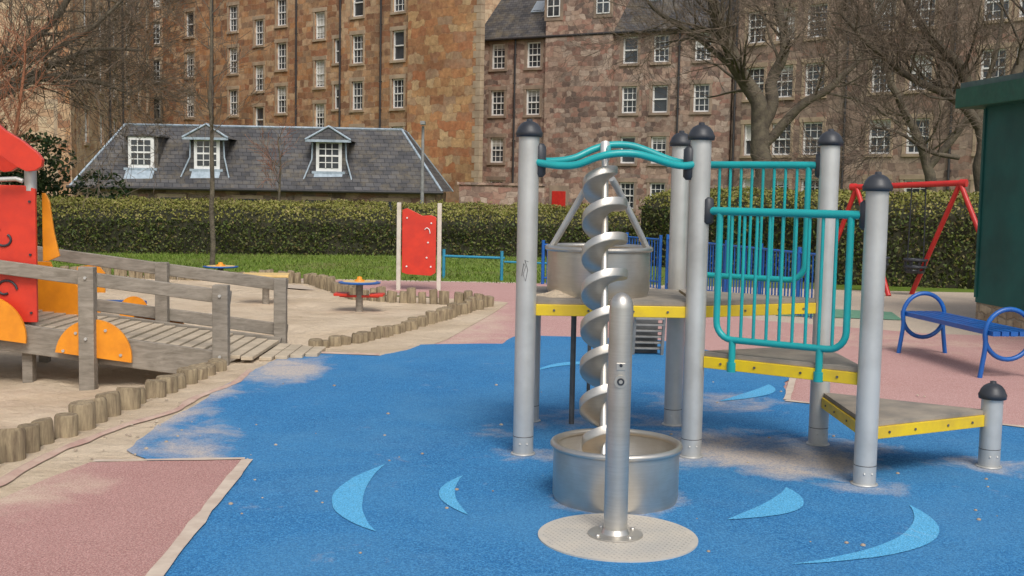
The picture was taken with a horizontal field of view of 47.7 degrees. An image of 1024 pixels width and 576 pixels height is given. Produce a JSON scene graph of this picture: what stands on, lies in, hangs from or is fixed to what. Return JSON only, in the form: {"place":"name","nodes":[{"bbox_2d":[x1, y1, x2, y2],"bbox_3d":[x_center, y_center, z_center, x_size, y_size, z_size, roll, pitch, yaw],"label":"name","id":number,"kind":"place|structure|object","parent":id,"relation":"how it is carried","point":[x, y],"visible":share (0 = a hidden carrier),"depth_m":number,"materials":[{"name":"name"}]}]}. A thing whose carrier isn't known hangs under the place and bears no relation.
{"place":"outdoors","nodes":[
{"label":"outdoors","id":0,"kind":"place"},
{"bbox_2d":[0,278,446,466],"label":"sandpit sand","id":1,"kind":"structure","parent":0,"point":[52,390],"depth_m":14.12,"materials":[{"name":"beige sand"}]},
{"bbox_2d":[0,125,77,382],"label":"play tower","id":2,"kind":"structure","parent":1,"relation":"on","point":[27,299],"depth_m":10.93,"materials":[{"name":"red plastic"}]},
{"bbox_2d":[77,265,146,316],"bbox_3d":[-4.977,0.078,14.424,1.050,0.710,0.545,1,5,0],"label":"toddler bench","id":3,"kind":"object","parent":1,"relation":"on","point":[135,300],"visible":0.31,"depth_m":14.17,"materials":[{"name":"orange paint"}]},
{"bbox_2d":[0,246,325,390],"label":"wooden ramp bridge","id":4,"kind":"structure","parent":1,"relation":"on","point":[160,336],"depth_m":10.96,"materials":[{"name":"brown wood"}]},
{"bbox_2d":[0,276,507,498],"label":"path","id":5,"kind":"structure","parent":1,"relation":"on","point":[117,444],"depth_m":8.52,"materials":[{"name":"beige concrete"}]},
{"bbox_2d":[0,369,252,485],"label":"rubber kerb","id":6,"kind":"structure","parent":5,"relation":"on","point":[11,475],"depth_m":7.66,"materials":[{"name":"rubber"}]},
{"bbox_2d":[321,352,378,354],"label":"rubber kerb","id":7,"kind":"structure","parent":5,"relation":"on","point":[352,353],"depth_m":11.66,"materials":[{"name":"beige rubber"}]},
{"bbox_2d":[50,251,973,297],"bbox_3d":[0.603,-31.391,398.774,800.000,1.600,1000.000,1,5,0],"label":"ground","id":8,"kind":"structure","parent":0,"point":[891,288],"depth_m":23.74,"materials":[{"name":"green plant"}]},
{"bbox_2d":[0,0,88,173],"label":"ornamental tree","id":9,"kind":"object","parent":8,"relation":"on","point":[17,127],"visible":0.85,"depth_m":24.52,"materials":[{"name":"brown plant"}]},
{"bbox_2d":[28,0,76,195],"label":"stone tenement","id":10,"kind":"structure","parent":8,"relation":"on","point":[63,136],"depth_m":59.46,"materials":[{"name":"red stone"}]},
{"bbox_2d":[0,121,131,200],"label":"evergreen shrub","id":11,"kind":"object","parent":8,"relation":"on","point":[43,180],"visible":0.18,"depth_m":32.74,"materials":[{"name":"green plant"}]},
{"bbox_2d":[0,0,153,197],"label":"stone tenement","id":12,"kind":"structure","parent":8,"relation":"on","point":[81,165],"depth_m":63.33,"materials":[{"name":"brown stone"}]},
{"bbox_2d":[84,0,146,143],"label":"window frames","id":13,"kind":"structure","parent":12,"relation":"in","point":[84,0],"depth_m":68.06,"materials":[{"name":"white paint"}]},
{"bbox_2d":[0,358,226,463],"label":"log edging","id":14,"kind":"object","parent":8,"relation":"on","point":[19,442],"visible":0.56,"depth_m":7.94,"materials":[{"name":"brown wood"}]},
{"bbox_2d":[0,0,244,205],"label":"bare tree","id":15,"kind":"object","parent":8,"relation":"on","point":[67,73],"visible":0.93,"depth_m":28.82,"materials":[{"name":"brown plant"}]},
{"bbox_2d":[153,0,162,123],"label":"stone tenement","id":16,"kind":"structure","parent":8,"relation":"on","point":[158,63],"depth_m":95.81,"materials":[{"name":"red stone"}]},
{"bbox_2d":[153,0,159,119],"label":"window frames","id":17,"kind":"structure","parent":16,"relation":"in","point":[155,0],"depth_m":95.77,"materials":[{"name":"white paint"}]},
{"bbox_2d":[153,0,159,117],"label":"window panes","id":18,"kind":"structure","parent":16,"relation":"in","point":[155,67],"depth_m":96.03,"materials":[{"name":"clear glass"}]},
{"bbox_2d":[156,0,274,264],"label":"young tree","id":19,"kind":"object","parent":8,"relation":"on","point":[212,194],"visible":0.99,"depth_m":23.60,"materials":[{"name":"brown plant"}]},
{"bbox_2d":[203,262,238,270],"bbox_3d":[-5.494,-0.348,21.858,0.660,0.280,0.660,1,5,0],"label":"sand play table","id":20,"kind":"object","parent":8,"relation":"on","point":[220,266],"visible":0.92,"depth_m":21.70,"materials":[{"name":"blue plastic"}]},
{"bbox_2d":[66,123,452,209],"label":"slate roof lodge","id":21,"kind":"structure","parent":8,"relation":"on","point":[328,162],"depth_m":48.40,"materials":[{"name":"grey stone"}]},
{"bbox_2d":[90,192,402,209],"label":"ground floor windows","id":22,"kind":"structure","parent":21,"relation":"in","point":[172,196],"depth_m":48.12,"materials":[{"name":"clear glass"}]},
{"bbox_2d":[243,272,289,303],"bbox_3d":[-3.562,0.052,16.770,0.660,0.518,0.462,0,5,-9],"label":"sand play table","id":23,"kind":"object","parent":8,"relation":"on","point":[265,296],"visible":0.65,"depth_m":16.73,"materials":[{"name":"brown wood"}]},
{"bbox_2d":[60,265,483,304],"bbox_3d":[-3.937,-0.010,19.331,8.664,0.506,1.852,4,6,31],"label":"log edging","id":24,"kind":"object","parent":8,"relation":"on","point":[324,282],"visible":0.32,"depth_m":17.45,"materials":[{"name":"brown wood"}]},
{"bbox_2d":[246,98,309,201],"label":"young tree","id":25,"kind":"object","parent":8,"relation":"on","point":[279,175],"visible":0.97,"depth_m":43.68,"materials":[{"name":"brown plant"}]},
{"bbox_2d":[163,0,484,203],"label":"stone tenement","id":26,"kind":"structure","parent":8,"relation":"on","point":[408,65],"depth_m":75.85,"materials":[{"name":"red stone"}]},
{"bbox_2d":[187,0,403,127],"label":"window frames","id":27,"kind":"structure","parent":26,"relation":"in","point":[354,2],"depth_m":78.42,"materials":[{"name":"white paint"}]},
{"bbox_2d":[188,0,403,128],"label":"window panes","id":28,"kind":"structure","parent":26,"relation":"in","point":[399,50],"depth_m":78.05,"materials":[{"name":"grey glass"}]},
{"bbox_2d":[37,194,639,257],"bbox_3d":[-7.001,-1.582,28.904,20.566,1.466,2.442,0,5,-9],"label":"hedge","id":29,"kind":"object","parent":8,"relation":"on","point":[137,224],"visible":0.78,"depth_m":28.46,"materials":[{"name":"green plant"}]},
{"bbox_2d":[333,276,384,311],"bbox_3d":[-2.103,0.122,15.971,0.677,0.570,0.580,1,5,0],"label":"sand play table","id":30,"kind":"object","parent":8,"relation":"on","point":[359,282],"visible":0.98,"depth_m":15.92,"materials":[{"name":"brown wood"}]},
{"bbox_2d":[308,294,493,347],"bbox_3d":[-1.117,0.484,14.383,0.336,0.469,5.195,3,5,19],"label":"log edging","id":31,"kind":"object","parent":8,"relation":"on","point":[469,304],"visible":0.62,"depth_m":13.87,"materials":[{"name":"brown wood"}]},
{"bbox_2d":[396,202,441,290],"bbox_3d":[-1.537,-0.655,19.158,0.743,1.500,0.107,0,5,-7],"label":"red activity panel","id":32,"kind":"object","parent":8,"relation":"on","point":[418,244],"visible":0.88,"depth_m":19.14,"materials":[{"name":"paint"}]},
{"bbox_2d":[420,121,425,204],"bbox_3d":[-3.092,-3.026,39.842,0.160,5.360,0.450,1,5,0],"label":"street lamp","id":33,"kind":"object","parent":8,"relation":"on","point":[422,167],"visible":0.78,"depth_m":39.74,"materials":[{"name":"grey metal"}]},
{"bbox_2d":[485,0,500,22],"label":"stone tenement","id":34,"kind":"structure","parent":8,"relation":"on","point":[490,6],"depth_m":92.44,"materials":[{"name":"brown stone"}]},
{"bbox_2d":[442,249,546,280],"bbox_3d":[-0.206,-0.414,21.648,2.310,0.550,0.075,2,5,16],"label":"rail","id":35,"kind":"object","parent":8,"relation":"on","point":[501,257],"visible":0.7,"depth_m":21.72,"materials":[{"name":"metal"}]},
{"bbox_2d":[457,182,546,208],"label":"wall","id":36,"kind":"structure","parent":8,"relation":"on","point":[495,193],"depth_m":57.06,"materials":[{"name":"brown stone"}]},
{"bbox_2d":[482,0,735,240],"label":"stone tenement","id":37,"kind":"structure","parent":8,"relation":"on","point":[521,60],"depth_m":70.56,"materials":[{"name":"brown stone"}]},
{"bbox_2d":[490,33,710,208],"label":"window frames","id":38,"kind":"structure","parent":37,"relation":"in","point":[529,43],"depth_m":69.91,"materials":[{"name":"white paint"}]},
{"bbox_2d":[492,34,710,206],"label":"window panes","id":39,"kind":"structure","parent":37,"relation":"in","point":[662,104],"depth_m":69.86,"materials":[{"name":"grey glass"}]},
{"bbox_2d":[626,232,662,288],"bbox_3d":[2.111,-0.548,21.377,0.057,0.950,2.204,-1,5,-28],"label":"blue bow fence","id":40,"kind":"object","parent":8,"relation":"on","point":[659,264],"visible":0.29,"depth_m":20.52,"materials":[{"name":"metal"}]},
{"bbox_2d":[538,0,1002,189],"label":"bare tree","id":41,"kind":"object","parent":8,"relation":"on","point":[731,60],"visible":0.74,"depth_m":33.46,"materials":[{"name":"brown plant"}]},
{"bbox_2d":[634,185,978,288],"bbox_3d":[8.095,-1.086,23.550,12.619,1.950,4.497,4,5,27],"label":"hedge","id":42,"kind":"object","parent":8,"relation":"on","point":[951,262],"visible":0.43,"depth_m":22.19,"materials":[{"name":"green plant"}]},
{"bbox_2d":[677,0,1023,197],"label":"bare tree","id":43,"kind":"object","parent":8,"relation":"on","point":[960,67],"visible":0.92,"depth_m":24.89,"materials":[{"name":"brown plant"}]},
{"bbox_2d":[730,0,1023,196],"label":"stone tenement","id":44,"kind":"structure","parent":8,"relation":"on","point":[899,168],"depth_m":60.76,"materials":[{"name":"brown stone"}]},
{"bbox_2d":[743,0,1022,193],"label":"window frames","id":45,"kind":"structure","parent":44,"relation":"in","point":[870,137],"depth_m":62.44,"materials":[{"name":"white paint"}]},
{"bbox_2d":[745,0,1023,196],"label":"window panes","id":46,"kind":"structure","parent":44,"relation":"in","point":[756,78],"depth_m":62.53,"materials":[{"name":"grey glass"}]},
{"bbox_2d":[792,0,1023,196],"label":"bare tree","id":47,"kind":"object","parent":8,"relation":"on","point":[928,169],"visible":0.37,"depth_m":36.39,"materials":[{"name":"brown plant"}]},
{"bbox_2d":[632,317,665,354],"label":"play steps","id":48,"kind":"structure","parent":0,"point":[646,330],"depth_m":12.01,"materials":[{"name":"grey metal"}]},
{"bbox_2d":[288,278,1019,336],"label":"paving","id":49,"kind":"structure","parent":0,"point":[961,303],"depth_m":18.09,"materials":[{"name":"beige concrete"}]},
{"bbox_2d":[0,459,240,575],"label":"pink rubber surface","id":50,"kind":"object","parent":49,"relation":"on","point":[128,518],"visible":1,"depth_m":5.85,"materials":[{"name":"pink rubber"}]},
{"bbox_2d":[145,459,252,575],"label":"surface edging","id":51,"kind":"object","parent":50,"relation":"on","point":[165,561],"visible":1,"depth_m":5.75,"materials":[{"name":"beige concrete"}]},
{"bbox_2d":[127,336,1023,575],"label":"blue rubber surface","id":52,"kind":"object","parent":49,"relation":"on","point":[449,408],"visible":0.63,"depth_m":6.85,"materials":[{"name":"blue rubber"}]},
{"bbox_2d":[94,457,244,460],"bbox_3d":[-2.080,1.042,7.052,0.890,0.001,0.064,0,5,-9],"label":"surface edging","id":53,"kind":"object","parent":52,"relation":"on","point":[171,459],"visible":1,"depth_m":7.05,"materials":[{"name":"beige concrete"}]},
{"bbox_2d":[332,464,384,530],"bbox_3d":[-0.850,1.129,6.364,0.265,0.001,1.403,1,5,-4],"label":"painted crescent","id":54,"kind":"object","parent":52,"relation":"on","point":[347,498],"visible":1,"depth_m":6.26,"materials":[{"name":"blue rubber"}]},
{"bbox_2d":[439,475,466,513],"bbox_3d":[-0.329,1.136,6.401,0.148,0.001,0.834,1,5,-5],"label":"painted crescent","id":55,"kind":"object","parent":52,"relation":"on","point":[447,493],"visible":1,"depth_m":6.38,"materials":[{"name":"blue rubber"}]},
{"bbox_2d":[74,381,997,553],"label":"pebbles","id":56,"kind":"object","parent":52,"relation":"on","point":[846,542],"visible":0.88,"depth_m":7.28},
{"bbox_2d":[540,361,579,369],"bbox_3d":[0.482,0.749,11.141,1.004,0.001,0.344,-3,6,-37],"label":"painted crescent","id":57,"kind":"object","parent":52,"relation":"on","point":[561,364],"visible":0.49,"depth_m":11.22,"materials":[{"name":"blue rubber"}]},
{"bbox_2d":[550,141,682,514],"bbox_3d":[0.588,0.132,6.727,0.727,2.019,1.551,1,5,0],"label":"sand screw lift","id":58,"kind":"object","parent":52,"relation":"on","point":[578,469],"visible":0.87,"depth_m":6.60,"materials":[{"name":"silver metal"}]},
{"bbox_2d":[538,513,697,562],"bbox_3d":[0.517,1.215,5.673,0.780,0.014,0.780,1,5,0],"label":"base plate","id":59,"kind":"object","parent":52,"relation":"on","point":[660,540],"visible":0.95,"depth_m":5.58,"materials":[{"name":"beige metal"}]},
{"bbox_2d":[588,525,642,541],"bbox_3d":[0.507,1.193,5.691,0.272,0.030,0.272,1,5,0],"label":"base flange","id":60,"kind":"object","parent":59,"relation":"on","point":[601,533],"visible":0.86,"depth_m":5.63,"materials":[{"name":"silver metal"}]},
{"bbox_2d":[604,292,632,531],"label":"column","id":61,"kind":"structure","parent":59,"relation":"on","point":[620,341],"depth_m":5.60,"materials":[{"name":"silver metal"}]},
{"bbox_2d":[614,363,626,387],"bbox_3d":[0.522,0.420,5.564,0.059,0.120,0.022,1,5,0],"label":"push button","id":62,"kind":"object","parent":61,"relation":"attached to","point":[620,381],"visible":1,"depth_m":5.56,"materials":[{"name":"silver metal"}]},
{"bbox_2d":[721,384,774,400],"bbox_3d":[2.062,0.893,9.801,0.198,0.001,1.077,4,6,34],"label":"painted crescent","id":63,"kind":"object","parent":52,"relation":"on","point":[766,390],"visible":1,"depth_m":9.81,"materials":[{"name":"blue rubber"}]},
{"bbox_2d":[511,119,1006,486],"bbox_3d":[1.337,0.025,7.430,3.218,2.143,1.705,4,6,33],"label":"climbing frame","id":64,"kind":"object","parent":52,"relation":"on","point":[685,304],"visible":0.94,"depth_m":7.30,"materials":[{"name":"metal"}]},
{"bbox_2d":[729,487,803,518],"bbox_3d":[1.442,1.180,6.285,0.230,0.001,0.842,4,6,34],"label":"painted crescent","id":65,"kind":"object","parent":52,"relation":"on","point":[786,500],"visible":1,"depth_m":6.27,"materials":[{"name":"blue rubber"}]},
{"bbox_2d":[795,505,938,563],"bbox_3d":[1.860,1.236,5.718,0.349,0.001,1.399,5,6,40],"label":"painted crescent","id":66,"kind":"object","parent":52,"relation":"on","point":[922,530],"visible":1,"depth_m":5.67,"materials":[{"name":"blue rubber"}]},
{"bbox_2d":[785,400,1023,426],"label":"surface edging","id":67,"kind":"object","parent":52,"relation":"on","point":[809,402],"visible":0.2,"depth_m":9.41,"materials":[{"name":"beige concrete"}]},
{"bbox_2d":[665,234,815,317],"bbox_3d":[3.453,-0.249,18.046,0.057,0.970,4.689,-1,5,-19],"label":"blue bow fence","id":68,"kind":"object","parent":49,"relation":"on","point":[760,284],"visible":0.21,"depth_m":17.29,"materials":[{"name":"metal"}]},
{"bbox_2d":[781,309,900,319],"bbox_3d":[4.660,0.361,16.771,1.726,0.001,1.306,2,5,10],"label":"green mat","id":69,"kind":"object","parent":49,"relation":"on","point":[856,314],"visible":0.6,"depth_m":16.48,"materials":[{"name":"rubber"}]},
{"bbox_2d":[838,179,977,295],"bbox_3d":[6.785,-0.863,19.991,0.819,2.037,3.859,-2,6,-30],"label":"swing frame","id":70,"kind":"object","parent":49,"relation":"on","point":[960,185],"visible":0.64,"depth_m":19.88,"materials":[{"name":"red paint"}]},
{"bbox_2d":[955,72,1023,328],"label":"green kiosk","id":71,"kind":"object","parent":49,"relation":"on","point":[999,263],"visible":0.98,"depth_m":15.49,"materials":[{"name":"paint"}]},
{"bbox_2d":[301,279,1023,425],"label":"pink path","id":72,"kind":"structure","parent":0,"point":[930,370],"depth_m":12.82,"materials":[{"name":"pink rubber"}]},
{"bbox_2d":[541,240,547,283],"bbox_3d":[1.034,-0.443,20.785,1.054,0.800,0.057,3,5,17],"label":"blue bow fence","id":73,"kind":"object","parent":72,"relation":"on","point":[543,261],"visible":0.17,"depth_m":20.92,"materials":[{"name":"metal"}]},
{"bbox_2d":[784,377,795,399],"bbox_3d":[2.514,0.848,10.420,0.068,0.001,1.839,2,5,16],"label":"surface edging","id":74,"kind":"object","parent":72,"relation":"on","point":[790,386],"visible":0.63,"depth_m":10.08,"materials":[{"name":"beige concrete"}]},
{"bbox_2d":[896,291,1023,377],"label":"park bench","id":75,"kind":"object","parent":72,"relation":"on","point":[943,318],"visible":1,"depth_m":11.66,"materials":[{"name":"blue paint"}]}
]}

